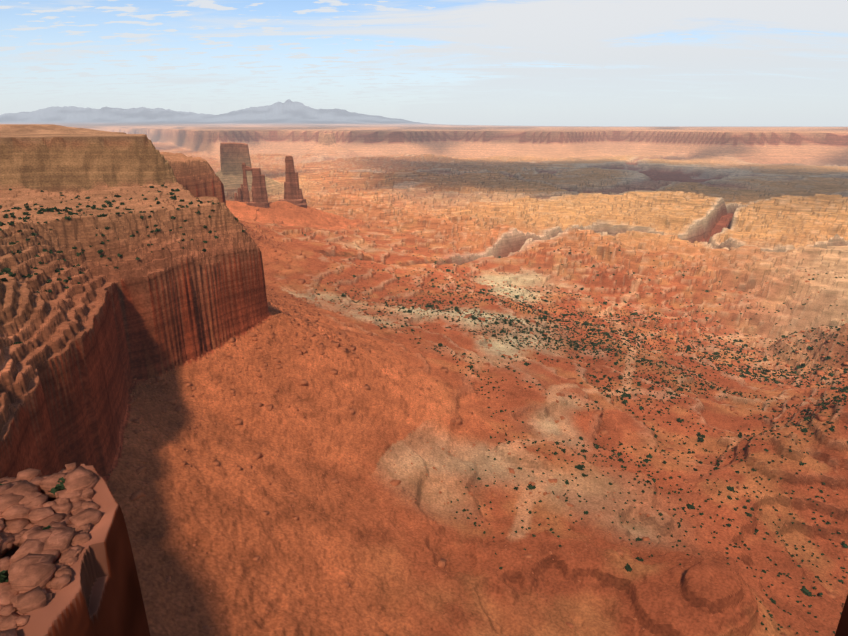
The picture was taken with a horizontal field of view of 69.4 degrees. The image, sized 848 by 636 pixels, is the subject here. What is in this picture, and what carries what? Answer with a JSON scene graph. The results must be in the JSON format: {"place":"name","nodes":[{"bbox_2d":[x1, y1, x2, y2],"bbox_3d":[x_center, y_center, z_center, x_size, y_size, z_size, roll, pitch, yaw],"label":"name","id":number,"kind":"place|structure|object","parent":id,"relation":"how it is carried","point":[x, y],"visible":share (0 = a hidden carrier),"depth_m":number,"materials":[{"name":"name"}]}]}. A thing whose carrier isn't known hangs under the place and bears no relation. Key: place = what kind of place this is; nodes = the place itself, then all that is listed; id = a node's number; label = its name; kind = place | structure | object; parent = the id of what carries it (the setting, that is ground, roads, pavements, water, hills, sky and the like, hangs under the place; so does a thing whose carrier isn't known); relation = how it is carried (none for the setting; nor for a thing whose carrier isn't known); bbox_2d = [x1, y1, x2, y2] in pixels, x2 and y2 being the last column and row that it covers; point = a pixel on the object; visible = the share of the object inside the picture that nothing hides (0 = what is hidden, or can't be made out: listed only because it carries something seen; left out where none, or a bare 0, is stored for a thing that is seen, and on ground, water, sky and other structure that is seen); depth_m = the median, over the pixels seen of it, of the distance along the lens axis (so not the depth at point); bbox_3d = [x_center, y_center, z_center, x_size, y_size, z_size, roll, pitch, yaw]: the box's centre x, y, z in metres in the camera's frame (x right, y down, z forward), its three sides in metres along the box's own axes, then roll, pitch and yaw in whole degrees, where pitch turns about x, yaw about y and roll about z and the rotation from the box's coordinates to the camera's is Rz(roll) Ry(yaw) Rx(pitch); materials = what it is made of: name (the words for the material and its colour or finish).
{"place":"outdoors","nodes":[
{"label":"outdoors","id":0,"kind":"place"},
{"bbox_2d":[0,99,847,635],"bbox_3d":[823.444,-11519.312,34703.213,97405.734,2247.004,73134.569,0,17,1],"label":"desert canyon terrain","id":1,"kind":"structure","parent":0,"point":[764,205],"depth_m":579.13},
{"bbox_2d":[0,477,65,584],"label":"shrubs","id":2,"kind":"object","parent":1,"relation":"on","point":[4,574],"visible":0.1,"depth_m":18.86,"materials":[{"name":"green plant"}]},
{"bbox_2d":[0,462,101,635],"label":"boulders","id":3,"kind":"object","parent":1,"relation":"on","point":[71,515],"visible":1,"depth_m":16.91,"materials":[{"name":"brown stone"}]},
{"bbox_2d":[0,183,246,344],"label":"shrubs","id":4,"kind":"object","parent":1,"relation":"on","point":[7,270],"visible":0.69,"depth_m":487.91,"materials":[{"name":"green plant"}]},
{"bbox_2d":[234,163,269,208],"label":"washer woman arch","id":5,"kind":"structure","parent":1,"relation":"on","point":[259,195],"depth_m":1969.80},
{"bbox_2d":[278,156,306,207],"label":"rock spire","id":6,"kind":"structure","parent":1,"relation":"on","point":[293,193],"depth_m":2081.38,"materials":[{"name":"brown stone"}]},
{"bbox_2d":[108,202,847,635],"bbox_3d":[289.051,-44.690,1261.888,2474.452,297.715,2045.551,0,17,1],"label":"talus boulders","id":7,"kind":"object","parent":1,"relation":"on","point":[302,350],"visible":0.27,"depth_m":752.55,"materials":[{"name":"brown stone"}]},
{"bbox_2d":[302,233,847,633],"bbox_3d":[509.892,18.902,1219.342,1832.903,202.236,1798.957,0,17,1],"label":"shrubs","id":8,"kind":"object","parent":1,"relation":"on","point":[804,590],"visible":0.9,"depth_m":1026.04,"materials":[{"name":"green plant"}]},
{"bbox_2d":[0,0,847,126],"label":"sky","id":9,"kind":"structure","parent":0,"point":[446,62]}
]}

